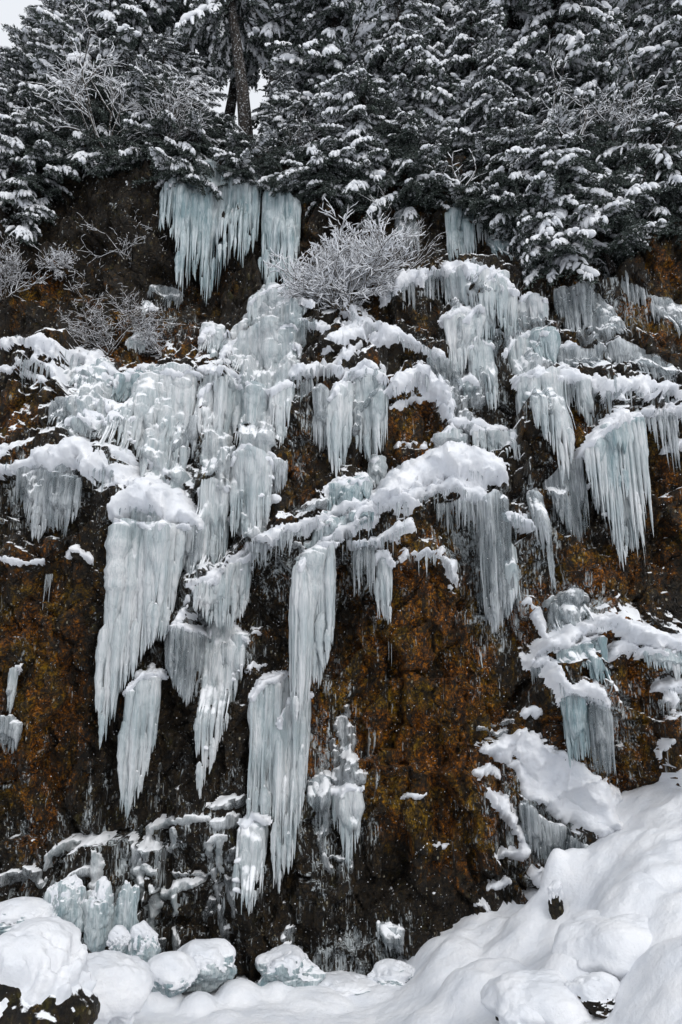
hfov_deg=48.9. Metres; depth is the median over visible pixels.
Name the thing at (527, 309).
ice curtain
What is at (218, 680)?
ice curtain
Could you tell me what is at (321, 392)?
ice curtain
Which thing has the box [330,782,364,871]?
ice curtain
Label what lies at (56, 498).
ice curtain
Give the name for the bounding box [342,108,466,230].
conifer
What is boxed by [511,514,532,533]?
icicle fringe
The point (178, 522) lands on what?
icicle fringe
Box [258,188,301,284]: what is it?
ice curtain
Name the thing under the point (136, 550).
ice curtain
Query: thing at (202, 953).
boulder
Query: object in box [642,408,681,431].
icicle fringe
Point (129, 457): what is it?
snow ledge
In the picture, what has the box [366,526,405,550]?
icicle fringe
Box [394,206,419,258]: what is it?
ice curtain
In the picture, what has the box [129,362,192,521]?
ice flow
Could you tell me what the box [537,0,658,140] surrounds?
conifer
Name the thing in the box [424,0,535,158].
conifer
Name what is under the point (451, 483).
snow ledge
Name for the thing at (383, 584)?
ice curtain
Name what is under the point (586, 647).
ice curtain
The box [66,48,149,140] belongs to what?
conifer
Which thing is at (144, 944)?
ice mound
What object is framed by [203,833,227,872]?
ice rope
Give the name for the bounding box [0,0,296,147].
sky
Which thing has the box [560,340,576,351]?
snow ledge
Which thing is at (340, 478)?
snow ledge
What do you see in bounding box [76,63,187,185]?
conifer
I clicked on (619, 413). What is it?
snow ledge
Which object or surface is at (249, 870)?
ice curtain
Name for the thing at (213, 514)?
ice curtain
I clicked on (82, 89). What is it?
bare tree
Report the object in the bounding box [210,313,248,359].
ice rope
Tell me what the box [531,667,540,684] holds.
ice curtain
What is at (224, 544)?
ice curtain
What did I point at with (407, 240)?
bare shrub
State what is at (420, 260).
bare shrub
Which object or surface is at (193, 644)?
ice curtain
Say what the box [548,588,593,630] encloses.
ice curtain
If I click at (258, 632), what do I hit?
snow ledge
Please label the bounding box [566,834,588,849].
ice curtain
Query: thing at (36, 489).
ice flow
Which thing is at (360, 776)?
ice rope
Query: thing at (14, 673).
ice curtain
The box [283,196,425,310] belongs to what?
bare shrub
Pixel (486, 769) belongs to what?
snow ledge
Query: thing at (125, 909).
ice mound
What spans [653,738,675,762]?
snow ledge
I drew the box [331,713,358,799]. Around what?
ice flow
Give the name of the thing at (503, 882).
snow ledge
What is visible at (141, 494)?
snow ledge
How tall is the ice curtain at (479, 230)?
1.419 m
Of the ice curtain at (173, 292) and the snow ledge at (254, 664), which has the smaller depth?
the snow ledge at (254, 664)
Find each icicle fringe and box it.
[3,460,113,491]
[14,335,79,369]
[16,354,87,388]
[51,396,108,412]
[77,413,130,437]
[115,365,241,400]
[119,504,195,541]
[168,625,200,644]
[197,507,369,600]
[289,363,338,404]
[328,519,368,556]
[351,311,436,363]
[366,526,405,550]
[377,470,497,512]
[387,372,450,409]
[389,488,483,530]
[399,552,456,586]
[453,417,510,453]
[499,326,521,359]
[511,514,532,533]
[540,623,680,656]
[542,664,610,707]
[564,375,673,410]
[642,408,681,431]
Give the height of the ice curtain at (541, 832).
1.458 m
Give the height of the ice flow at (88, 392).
3.808 m
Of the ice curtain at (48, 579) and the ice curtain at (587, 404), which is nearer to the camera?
the ice curtain at (48, 579)
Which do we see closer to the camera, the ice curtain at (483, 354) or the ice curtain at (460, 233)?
the ice curtain at (483, 354)
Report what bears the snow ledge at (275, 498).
on the cliff
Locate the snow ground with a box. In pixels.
[133,781,681,1023]
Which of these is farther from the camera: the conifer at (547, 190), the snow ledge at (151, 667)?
the conifer at (547, 190)
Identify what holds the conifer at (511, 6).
on the cliff
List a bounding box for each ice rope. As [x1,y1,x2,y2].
[0,859,44,888]
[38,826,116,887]
[67,865,90,879]
[87,849,105,889]
[128,831,163,875]
[133,863,157,909]
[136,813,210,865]
[146,884,163,929]
[159,876,206,913]
[159,926,180,951]
[165,826,179,852]
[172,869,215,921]
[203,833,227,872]
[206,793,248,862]
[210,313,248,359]
[210,868,237,941]
[280,924,302,948]
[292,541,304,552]
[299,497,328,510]
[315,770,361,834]
[316,821,352,873]
[329,704,367,784]
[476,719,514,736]
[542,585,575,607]
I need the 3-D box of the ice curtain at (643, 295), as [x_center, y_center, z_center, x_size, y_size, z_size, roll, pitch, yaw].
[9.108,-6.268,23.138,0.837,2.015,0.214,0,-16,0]
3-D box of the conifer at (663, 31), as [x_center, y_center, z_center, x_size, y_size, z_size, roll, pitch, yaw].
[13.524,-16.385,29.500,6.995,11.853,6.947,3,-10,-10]
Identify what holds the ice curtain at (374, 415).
attached to the cliff
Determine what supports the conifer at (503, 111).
on the cliff
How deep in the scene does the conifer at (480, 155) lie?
25.14 m
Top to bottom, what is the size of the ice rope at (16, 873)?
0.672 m
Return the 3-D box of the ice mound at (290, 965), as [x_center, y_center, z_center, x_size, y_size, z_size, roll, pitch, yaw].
[-1.100,9.529,15.444,1.328,1.001,1.160,6,-17,-22]
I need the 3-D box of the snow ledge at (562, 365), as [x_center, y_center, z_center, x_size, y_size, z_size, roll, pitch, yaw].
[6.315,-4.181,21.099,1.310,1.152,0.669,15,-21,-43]
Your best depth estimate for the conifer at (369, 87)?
25.90 m
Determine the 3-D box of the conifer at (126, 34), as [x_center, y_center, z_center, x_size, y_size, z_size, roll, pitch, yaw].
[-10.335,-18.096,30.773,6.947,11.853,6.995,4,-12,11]
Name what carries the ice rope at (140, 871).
attached to the cliff
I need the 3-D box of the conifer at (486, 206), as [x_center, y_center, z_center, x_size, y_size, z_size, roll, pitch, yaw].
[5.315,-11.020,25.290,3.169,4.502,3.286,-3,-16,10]
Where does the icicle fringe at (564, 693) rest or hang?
hanging from the snow ledge at (551, 672)
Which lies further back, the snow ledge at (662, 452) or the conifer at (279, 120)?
the conifer at (279, 120)
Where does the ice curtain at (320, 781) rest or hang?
attached to the cliff
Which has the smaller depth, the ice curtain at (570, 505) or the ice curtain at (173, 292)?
the ice curtain at (570, 505)
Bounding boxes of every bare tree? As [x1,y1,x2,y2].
[13,0,185,150]
[125,68,218,143]
[434,149,486,192]
[535,34,614,156]
[577,19,681,171]
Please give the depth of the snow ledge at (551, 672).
16.63 m
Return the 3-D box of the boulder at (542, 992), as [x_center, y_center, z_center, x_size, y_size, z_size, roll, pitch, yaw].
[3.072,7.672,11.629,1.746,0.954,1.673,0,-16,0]
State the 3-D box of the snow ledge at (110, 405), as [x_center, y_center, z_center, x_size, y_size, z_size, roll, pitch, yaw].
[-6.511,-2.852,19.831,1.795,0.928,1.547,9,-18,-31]
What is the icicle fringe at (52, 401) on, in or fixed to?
hanging from the snow ledge at (110, 405)
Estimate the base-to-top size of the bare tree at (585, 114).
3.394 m
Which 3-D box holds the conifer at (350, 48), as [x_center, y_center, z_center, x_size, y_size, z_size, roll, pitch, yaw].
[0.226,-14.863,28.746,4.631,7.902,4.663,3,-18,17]
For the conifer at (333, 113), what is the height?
6.571 m
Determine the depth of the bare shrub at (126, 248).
24.82 m
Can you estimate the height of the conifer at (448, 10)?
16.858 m
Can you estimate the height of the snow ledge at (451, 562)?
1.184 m
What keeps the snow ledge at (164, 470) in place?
on the cliff
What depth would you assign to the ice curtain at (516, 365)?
21.68 m
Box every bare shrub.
[0,231,56,299]
[35,242,81,281]
[53,270,185,355]
[78,209,171,273]
[132,309,174,359]
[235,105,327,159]
[263,229,381,313]
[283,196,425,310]
[331,186,427,299]
[397,223,447,269]
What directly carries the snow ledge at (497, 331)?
on the cliff
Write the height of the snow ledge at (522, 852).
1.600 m
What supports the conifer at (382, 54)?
on the cliff
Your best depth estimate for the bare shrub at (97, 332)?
22.32 m
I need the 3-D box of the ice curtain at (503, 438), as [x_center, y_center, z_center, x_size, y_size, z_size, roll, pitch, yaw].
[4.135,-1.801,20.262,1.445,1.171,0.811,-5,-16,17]
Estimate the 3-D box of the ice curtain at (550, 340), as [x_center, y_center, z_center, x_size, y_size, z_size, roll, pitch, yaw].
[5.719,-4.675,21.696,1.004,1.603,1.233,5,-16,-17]
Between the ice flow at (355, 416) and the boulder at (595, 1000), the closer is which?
the boulder at (595, 1000)
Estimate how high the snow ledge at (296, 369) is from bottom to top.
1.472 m
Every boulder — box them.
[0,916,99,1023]
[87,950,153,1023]
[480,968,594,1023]
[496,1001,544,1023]
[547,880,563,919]
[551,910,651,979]
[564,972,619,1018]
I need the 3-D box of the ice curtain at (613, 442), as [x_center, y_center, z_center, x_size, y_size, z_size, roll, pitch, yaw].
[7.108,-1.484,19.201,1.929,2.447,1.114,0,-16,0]
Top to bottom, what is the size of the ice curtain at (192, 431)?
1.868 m
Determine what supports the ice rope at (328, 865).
attached to the cliff
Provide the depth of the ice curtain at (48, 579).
17.78 m
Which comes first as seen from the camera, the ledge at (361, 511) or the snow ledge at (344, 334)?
the ledge at (361, 511)
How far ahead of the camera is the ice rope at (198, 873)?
16.61 m
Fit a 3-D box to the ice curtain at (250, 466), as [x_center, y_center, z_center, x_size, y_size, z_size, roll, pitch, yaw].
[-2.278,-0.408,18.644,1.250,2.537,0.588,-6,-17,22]
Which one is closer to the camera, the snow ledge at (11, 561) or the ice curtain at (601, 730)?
the ice curtain at (601, 730)
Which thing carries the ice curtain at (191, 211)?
attached to the cliff
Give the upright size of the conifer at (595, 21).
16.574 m
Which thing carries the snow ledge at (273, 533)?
on the cliff
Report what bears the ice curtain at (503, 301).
attached to the cliff
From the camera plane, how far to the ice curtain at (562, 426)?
19.53 m
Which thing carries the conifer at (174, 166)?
on the cliff
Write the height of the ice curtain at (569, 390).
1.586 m
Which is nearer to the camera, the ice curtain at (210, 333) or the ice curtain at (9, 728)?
the ice curtain at (9, 728)
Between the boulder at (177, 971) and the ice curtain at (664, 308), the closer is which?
the boulder at (177, 971)
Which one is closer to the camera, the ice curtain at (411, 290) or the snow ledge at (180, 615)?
the snow ledge at (180, 615)
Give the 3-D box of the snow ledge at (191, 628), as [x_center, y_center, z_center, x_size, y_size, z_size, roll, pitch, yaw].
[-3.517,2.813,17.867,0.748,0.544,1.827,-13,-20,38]
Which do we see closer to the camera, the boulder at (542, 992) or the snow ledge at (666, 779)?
the boulder at (542, 992)
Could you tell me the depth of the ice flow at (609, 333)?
21.67 m
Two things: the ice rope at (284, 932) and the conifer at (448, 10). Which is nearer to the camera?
the ice rope at (284, 932)
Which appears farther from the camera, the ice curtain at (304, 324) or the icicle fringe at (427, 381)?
the ice curtain at (304, 324)
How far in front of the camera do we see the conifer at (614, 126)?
26.20 m
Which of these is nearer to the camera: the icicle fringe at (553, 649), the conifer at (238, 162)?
the icicle fringe at (553, 649)
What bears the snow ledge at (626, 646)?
on the cliff
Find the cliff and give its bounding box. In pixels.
[0,141,681,982]
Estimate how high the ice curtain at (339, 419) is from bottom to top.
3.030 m
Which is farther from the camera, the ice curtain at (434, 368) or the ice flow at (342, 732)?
the ice curtain at (434, 368)
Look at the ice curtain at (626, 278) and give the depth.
23.16 m
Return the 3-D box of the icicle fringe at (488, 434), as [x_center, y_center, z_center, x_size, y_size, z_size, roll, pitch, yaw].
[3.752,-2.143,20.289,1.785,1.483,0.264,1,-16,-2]
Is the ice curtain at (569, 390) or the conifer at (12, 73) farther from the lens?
the conifer at (12, 73)
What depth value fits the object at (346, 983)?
15.15 m
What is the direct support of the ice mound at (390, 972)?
on the snow ground
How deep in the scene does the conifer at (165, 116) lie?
25.61 m
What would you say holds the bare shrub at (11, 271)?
on the cliff
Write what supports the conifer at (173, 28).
on the cliff
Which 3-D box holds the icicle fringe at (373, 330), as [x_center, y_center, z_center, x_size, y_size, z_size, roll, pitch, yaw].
[1.471,-5.002,21.470,2.388,2.081,0.642,-7,-17,24]
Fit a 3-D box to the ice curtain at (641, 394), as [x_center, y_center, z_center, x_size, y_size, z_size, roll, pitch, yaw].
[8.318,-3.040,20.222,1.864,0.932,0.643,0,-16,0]
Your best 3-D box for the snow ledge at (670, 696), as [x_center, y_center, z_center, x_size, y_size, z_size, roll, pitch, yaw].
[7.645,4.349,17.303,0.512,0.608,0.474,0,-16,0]
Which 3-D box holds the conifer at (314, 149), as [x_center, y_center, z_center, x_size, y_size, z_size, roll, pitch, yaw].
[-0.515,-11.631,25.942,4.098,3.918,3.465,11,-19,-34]
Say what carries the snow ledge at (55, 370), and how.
on the cliff
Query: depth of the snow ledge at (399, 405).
20.84 m
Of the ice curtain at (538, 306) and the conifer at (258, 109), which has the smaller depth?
the ice curtain at (538, 306)
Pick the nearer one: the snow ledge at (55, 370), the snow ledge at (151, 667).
the snow ledge at (151, 667)
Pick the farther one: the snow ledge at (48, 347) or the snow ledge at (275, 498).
the snow ledge at (48, 347)
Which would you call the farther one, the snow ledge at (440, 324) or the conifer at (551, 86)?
the conifer at (551, 86)
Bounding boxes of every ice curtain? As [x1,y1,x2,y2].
[0,714,22,753]
[6,663,23,712]
[13,466,81,542]
[42,574,52,613]
[47,396,70,425]
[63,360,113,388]
[64,412,116,438]
[94,517,191,748]
[97,362,202,480]
[110,370,142,401]
[117,668,168,817]
[125,332,156,354]
[137,300,158,319]
[148,284,184,309]
[159,159,260,302]
[164,628,205,704]
[169,413,198,467]
[183,527,202,576]
[189,552,254,629]
[192,477,230,564]
[193,616,250,798]
[194,375,242,452]
[198,321,229,352]
[198,516,229,567]
[216,315,299,370]
[224,445,235,482]
[229,445,274,543]
[231,379,270,444]
[232,811,272,914]
[236,565,252,620]
[246,529,300,571]
[246,671,289,827]
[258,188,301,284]
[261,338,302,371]
[269,379,295,446]
[270,691,313,892]
[271,458,287,494]
[288,540,339,722]
[302,378,313,397]
[303,318,317,336]
[306,772,332,835]
[312,383,330,451]
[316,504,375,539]
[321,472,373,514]
[326,381,354,478]
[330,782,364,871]
[351,365,388,459]
[352,546,375,593]
[367,454,387,487]
[371,549,395,623]
[376,920,404,954]
[387,618,391,665]
[390,275,443,309]
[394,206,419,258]
[426,357,443,379]
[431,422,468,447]
[436,356,463,397]
[436,498,480,538]
[437,304,475,375]
[441,265,519,335]
[444,203,475,260]
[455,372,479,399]
[462,301,496,361]
[467,336,498,410]
[467,424,520,462]
[473,212,490,242]
[478,489,513,632]
[481,590,489,625]
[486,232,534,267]
[499,540,519,627]
[501,332,533,374]
[514,365,575,485]
[515,393,517,415]
[518,291,548,328]
[519,800,566,866]
[521,326,560,363]
[525,298,542,329]
[526,487,555,590]
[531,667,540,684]
[543,457,589,541]
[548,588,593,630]
[553,281,620,334]
[555,634,612,686]
[555,695,589,767]
[557,345,599,367]
[564,383,617,425]
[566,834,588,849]
[572,379,594,425]
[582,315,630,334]
[583,415,648,497]
[584,420,653,569]
[587,480,607,520]
[588,702,615,772]
[594,337,651,367]
[597,270,629,305]
[608,482,644,566]
[619,388,677,406]
[621,279,650,321]
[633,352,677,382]
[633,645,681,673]
[645,414,679,469]
[648,294,681,337]
[658,696,681,715]
[671,649,680,679]
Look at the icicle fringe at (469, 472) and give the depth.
18.94 m
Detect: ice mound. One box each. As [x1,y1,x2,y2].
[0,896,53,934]
[43,874,86,931]
[82,876,115,952]
[106,925,130,952]
[111,880,139,932]
[124,920,160,961]
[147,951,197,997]
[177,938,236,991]
[255,944,325,986]
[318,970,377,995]
[367,959,414,985]
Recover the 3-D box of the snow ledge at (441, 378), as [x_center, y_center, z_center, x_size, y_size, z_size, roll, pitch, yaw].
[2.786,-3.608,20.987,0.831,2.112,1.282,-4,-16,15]
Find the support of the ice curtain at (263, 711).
attached to the cliff
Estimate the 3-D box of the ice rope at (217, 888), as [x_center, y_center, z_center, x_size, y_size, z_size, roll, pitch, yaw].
[-2.565,8.563,16.299,0.592,1.696,1.065,6,-17,-22]
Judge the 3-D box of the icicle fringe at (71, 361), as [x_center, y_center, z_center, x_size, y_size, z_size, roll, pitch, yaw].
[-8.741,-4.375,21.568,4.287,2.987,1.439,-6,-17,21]
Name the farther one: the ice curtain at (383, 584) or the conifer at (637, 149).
the conifer at (637, 149)
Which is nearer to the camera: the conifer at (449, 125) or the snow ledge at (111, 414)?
the snow ledge at (111, 414)
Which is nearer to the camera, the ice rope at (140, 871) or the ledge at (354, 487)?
the ice rope at (140, 871)
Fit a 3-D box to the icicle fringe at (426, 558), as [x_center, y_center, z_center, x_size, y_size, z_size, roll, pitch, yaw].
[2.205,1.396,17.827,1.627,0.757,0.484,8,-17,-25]
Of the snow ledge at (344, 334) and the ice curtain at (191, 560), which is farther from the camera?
the snow ledge at (344, 334)
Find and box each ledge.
[0,332,120,375]
[0,362,47,385]
[0,436,140,486]
[0,440,25,458]
[0,555,44,566]
[14,350,93,388]
[65,395,117,412]
[65,544,93,564]
[74,408,135,427]
[107,477,205,532]
[108,444,138,466]
[121,362,253,380]
[133,662,157,678]
[138,447,174,484]
[168,621,206,636]
[171,604,197,624]
[183,594,191,605]
[185,497,379,589]
[231,443,276,458]
[242,630,261,635]
[245,661,267,674]
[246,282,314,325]
[254,669,286,686]
[271,494,281,503]
[288,358,346,390]
[291,515,379,576]
[298,318,330,332]
[321,315,369,354]
[325,340,362,376]
[329,475,366,482]
[331,358,387,390]
[339,301,445,360]
[347,517,416,550]
[369,441,509,511]
[375,259,514,307]
[377,474,486,517]
[383,360,456,413]
[389,391,435,410]
[393,441,427,448]
[396,545,459,590]
[400,792,426,799]
[415,842,448,854]
[432,353,456,413]
[437,403,516,436]
[438,304,494,328]
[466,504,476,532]
[471,763,501,780]
[473,897,490,911]
[474,727,622,830]
[483,328,544,340]
[486,787,530,861]
[486,875,511,890]
[498,510,535,534]
[506,759,614,838]
[509,362,681,402]
[519,705,542,719]
[520,597,548,638]
[520,611,681,669]
[525,864,543,887]
[526,654,610,709]
[557,362,569,369]
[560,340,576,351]
[573,401,681,459]
[599,391,625,405]
[607,640,639,667]
[649,675,681,693]
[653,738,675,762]
[659,438,681,454]
[659,758,681,789]
[663,690,679,713]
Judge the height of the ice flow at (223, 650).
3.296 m
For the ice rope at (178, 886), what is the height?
1.088 m
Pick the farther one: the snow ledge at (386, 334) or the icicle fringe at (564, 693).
the snow ledge at (386, 334)
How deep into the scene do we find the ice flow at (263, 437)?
20.28 m
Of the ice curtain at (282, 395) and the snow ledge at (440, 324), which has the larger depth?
the snow ledge at (440, 324)
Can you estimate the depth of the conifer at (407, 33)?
28.69 m
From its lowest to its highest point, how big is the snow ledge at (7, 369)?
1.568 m
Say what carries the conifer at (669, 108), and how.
on the cliff
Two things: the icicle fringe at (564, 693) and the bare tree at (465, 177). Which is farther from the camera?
the bare tree at (465, 177)
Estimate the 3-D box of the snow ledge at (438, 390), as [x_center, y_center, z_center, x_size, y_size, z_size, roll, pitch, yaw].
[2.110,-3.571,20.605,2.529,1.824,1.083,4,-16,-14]
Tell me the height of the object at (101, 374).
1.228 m
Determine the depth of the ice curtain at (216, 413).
19.99 m
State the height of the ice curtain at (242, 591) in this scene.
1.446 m
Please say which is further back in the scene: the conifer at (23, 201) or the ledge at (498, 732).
the conifer at (23, 201)
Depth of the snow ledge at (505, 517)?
18.65 m
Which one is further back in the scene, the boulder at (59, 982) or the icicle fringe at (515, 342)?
the icicle fringe at (515, 342)
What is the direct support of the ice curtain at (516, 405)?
attached to the cliff
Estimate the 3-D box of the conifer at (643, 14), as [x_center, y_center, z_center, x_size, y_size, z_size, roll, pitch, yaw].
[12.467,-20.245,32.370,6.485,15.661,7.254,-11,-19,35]
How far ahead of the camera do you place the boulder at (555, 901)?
14.73 m
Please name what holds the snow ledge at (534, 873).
on the cliff
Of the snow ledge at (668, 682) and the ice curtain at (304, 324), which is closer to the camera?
the snow ledge at (668, 682)
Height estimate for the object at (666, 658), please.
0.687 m
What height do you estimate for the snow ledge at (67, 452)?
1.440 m
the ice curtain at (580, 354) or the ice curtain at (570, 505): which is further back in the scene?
the ice curtain at (580, 354)
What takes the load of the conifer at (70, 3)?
on the cliff
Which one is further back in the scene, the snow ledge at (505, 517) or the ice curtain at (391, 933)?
the snow ledge at (505, 517)
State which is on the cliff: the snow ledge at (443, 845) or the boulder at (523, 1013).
the snow ledge at (443, 845)
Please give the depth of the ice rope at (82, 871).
15.93 m
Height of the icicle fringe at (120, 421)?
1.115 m
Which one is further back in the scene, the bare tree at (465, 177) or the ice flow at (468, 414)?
the bare tree at (465, 177)
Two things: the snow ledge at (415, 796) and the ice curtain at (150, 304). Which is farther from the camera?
the ice curtain at (150, 304)
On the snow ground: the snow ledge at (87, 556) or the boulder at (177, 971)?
the boulder at (177, 971)
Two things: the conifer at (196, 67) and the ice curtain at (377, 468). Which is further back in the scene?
the conifer at (196, 67)
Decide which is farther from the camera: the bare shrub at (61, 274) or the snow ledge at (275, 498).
the bare shrub at (61, 274)
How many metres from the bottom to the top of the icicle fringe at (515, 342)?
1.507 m
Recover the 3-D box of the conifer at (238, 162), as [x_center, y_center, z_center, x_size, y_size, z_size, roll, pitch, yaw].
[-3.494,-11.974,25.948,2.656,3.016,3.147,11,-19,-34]
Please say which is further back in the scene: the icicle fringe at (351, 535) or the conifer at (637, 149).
the conifer at (637, 149)
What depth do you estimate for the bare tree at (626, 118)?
24.79 m
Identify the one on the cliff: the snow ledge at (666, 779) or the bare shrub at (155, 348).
the bare shrub at (155, 348)
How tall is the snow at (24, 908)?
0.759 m
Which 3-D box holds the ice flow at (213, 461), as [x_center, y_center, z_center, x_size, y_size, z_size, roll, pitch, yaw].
[-3.183,-1.638,19.693,1.291,5.440,1.964,5,-16,-16]
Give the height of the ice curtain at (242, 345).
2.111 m
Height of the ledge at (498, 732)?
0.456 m
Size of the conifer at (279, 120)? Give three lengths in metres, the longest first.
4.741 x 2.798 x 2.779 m
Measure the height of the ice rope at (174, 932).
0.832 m
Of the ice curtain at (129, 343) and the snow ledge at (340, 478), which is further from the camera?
the ice curtain at (129, 343)
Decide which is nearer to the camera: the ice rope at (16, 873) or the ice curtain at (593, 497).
the ice rope at (16, 873)
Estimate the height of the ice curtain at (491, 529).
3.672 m
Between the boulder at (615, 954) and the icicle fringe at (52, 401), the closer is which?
the boulder at (615, 954)
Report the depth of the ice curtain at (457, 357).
21.52 m
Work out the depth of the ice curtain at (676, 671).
17.04 m
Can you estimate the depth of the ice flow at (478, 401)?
21.49 m
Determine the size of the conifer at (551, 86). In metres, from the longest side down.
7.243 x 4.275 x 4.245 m
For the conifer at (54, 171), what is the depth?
25.55 m
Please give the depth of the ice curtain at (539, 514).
18.28 m
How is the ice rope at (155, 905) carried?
attached to the cliff
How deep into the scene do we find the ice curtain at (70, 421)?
18.96 m
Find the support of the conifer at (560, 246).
on the cliff
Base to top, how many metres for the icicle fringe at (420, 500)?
1.588 m
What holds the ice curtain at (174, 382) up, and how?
attached to the cliff
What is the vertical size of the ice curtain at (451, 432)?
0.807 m
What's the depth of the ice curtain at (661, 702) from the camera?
17.23 m
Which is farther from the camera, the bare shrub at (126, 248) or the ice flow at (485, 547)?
the bare shrub at (126, 248)
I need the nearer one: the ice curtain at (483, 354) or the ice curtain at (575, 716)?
the ice curtain at (575, 716)
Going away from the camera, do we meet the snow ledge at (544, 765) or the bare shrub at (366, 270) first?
the snow ledge at (544, 765)
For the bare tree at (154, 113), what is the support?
on the cliff
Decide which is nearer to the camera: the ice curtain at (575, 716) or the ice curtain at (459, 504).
the ice curtain at (575, 716)
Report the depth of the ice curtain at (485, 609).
18.59 m
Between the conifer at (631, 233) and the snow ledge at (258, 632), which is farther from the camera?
the conifer at (631, 233)
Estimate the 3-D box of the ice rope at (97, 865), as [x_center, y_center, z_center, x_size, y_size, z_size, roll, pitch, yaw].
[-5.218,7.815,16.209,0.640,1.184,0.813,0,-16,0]
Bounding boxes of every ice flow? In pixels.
[24,464,76,530]
[67,355,114,437]
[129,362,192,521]
[198,561,230,667]
[199,364,235,510]
[235,283,306,541]
[295,492,363,560]
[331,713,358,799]
[352,368,379,441]
[437,364,473,443]
[448,257,496,413]
[475,505,513,620]
[516,310,561,444]
[557,290,613,344]
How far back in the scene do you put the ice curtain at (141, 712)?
16.61 m
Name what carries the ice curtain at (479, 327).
attached to the cliff
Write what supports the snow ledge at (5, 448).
on the cliff
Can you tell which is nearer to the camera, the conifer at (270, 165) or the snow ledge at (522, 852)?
the snow ledge at (522, 852)
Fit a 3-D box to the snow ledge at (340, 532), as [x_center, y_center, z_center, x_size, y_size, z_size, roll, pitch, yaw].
[-0.127,0.837,18.236,2.176,1.568,1.085,0,-16,0]
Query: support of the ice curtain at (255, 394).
attached to the cliff
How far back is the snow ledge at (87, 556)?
17.75 m
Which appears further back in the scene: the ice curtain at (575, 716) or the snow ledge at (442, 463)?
the snow ledge at (442, 463)
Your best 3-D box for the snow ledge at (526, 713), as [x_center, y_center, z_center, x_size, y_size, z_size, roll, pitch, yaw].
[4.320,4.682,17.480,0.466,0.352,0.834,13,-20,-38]
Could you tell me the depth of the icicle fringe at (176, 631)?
17.01 m
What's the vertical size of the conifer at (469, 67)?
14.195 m
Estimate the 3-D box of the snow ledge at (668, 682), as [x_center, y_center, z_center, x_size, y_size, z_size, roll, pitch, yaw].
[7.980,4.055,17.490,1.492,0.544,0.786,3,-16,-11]
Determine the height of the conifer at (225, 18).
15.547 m
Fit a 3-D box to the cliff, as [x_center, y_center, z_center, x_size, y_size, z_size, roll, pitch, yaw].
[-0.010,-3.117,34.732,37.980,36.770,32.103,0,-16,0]
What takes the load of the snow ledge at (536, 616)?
on the cliff
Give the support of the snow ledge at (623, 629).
on the cliff
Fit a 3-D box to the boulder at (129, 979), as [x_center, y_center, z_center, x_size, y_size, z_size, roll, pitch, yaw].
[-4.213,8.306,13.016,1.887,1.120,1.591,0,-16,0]
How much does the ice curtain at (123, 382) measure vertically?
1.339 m
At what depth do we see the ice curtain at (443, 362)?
21.19 m
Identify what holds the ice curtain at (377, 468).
attached to the cliff
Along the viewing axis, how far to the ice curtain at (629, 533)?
18.78 m
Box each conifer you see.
[0,0,64,117]
[0,53,23,134]
[0,107,82,218]
[0,112,59,247]
[1,0,74,98]
[16,72,136,183]
[18,0,149,141]
[21,0,79,45]
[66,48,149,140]
[68,0,197,98]
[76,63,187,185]
[100,75,207,178]
[124,27,223,120]
[131,108,222,201]
[160,12,209,89]
[162,1,228,100]
[172,0,302,139]
[176,51,229,140]
[198,35,270,116]
[207,128,276,201]
[209,114,242,157]
[226,0,321,131]
[251,33,315,134]
[252,0,405,145]
[253,125,323,205]
[256,63,304,151]
[266,121,376,223]
[304,0,453,119]
[306,65,409,211]
[313,34,392,137]
[321,72,439,217]
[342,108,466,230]
[353,0,471,134]
[382,69,468,155]
[385,0,519,102]
[396,121,472,210]
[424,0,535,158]
[433,135,509,220]
[445,38,540,186]
[447,0,470,73]
[453,124,541,237]
[458,0,555,122]
[479,113,600,267]
[502,0,674,124]
[502,122,640,289]
[531,73,645,183]
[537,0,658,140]
[546,101,681,277]
[581,91,677,196]
[581,112,681,265]
[596,0,678,103]
[610,10,672,43]
[622,0,681,143]
[626,86,681,240]
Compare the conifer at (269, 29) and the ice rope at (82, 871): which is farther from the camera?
the conifer at (269, 29)
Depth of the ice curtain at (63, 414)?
19.40 m
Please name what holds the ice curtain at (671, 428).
attached to the cliff
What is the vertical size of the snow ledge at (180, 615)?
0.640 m
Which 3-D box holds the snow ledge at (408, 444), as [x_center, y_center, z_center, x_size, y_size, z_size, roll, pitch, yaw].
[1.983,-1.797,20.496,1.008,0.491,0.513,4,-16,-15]
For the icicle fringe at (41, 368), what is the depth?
20.44 m
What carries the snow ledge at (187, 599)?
on the cliff
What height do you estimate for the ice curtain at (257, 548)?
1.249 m
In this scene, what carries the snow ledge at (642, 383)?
on the cliff
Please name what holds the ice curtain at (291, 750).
attached to the cliff

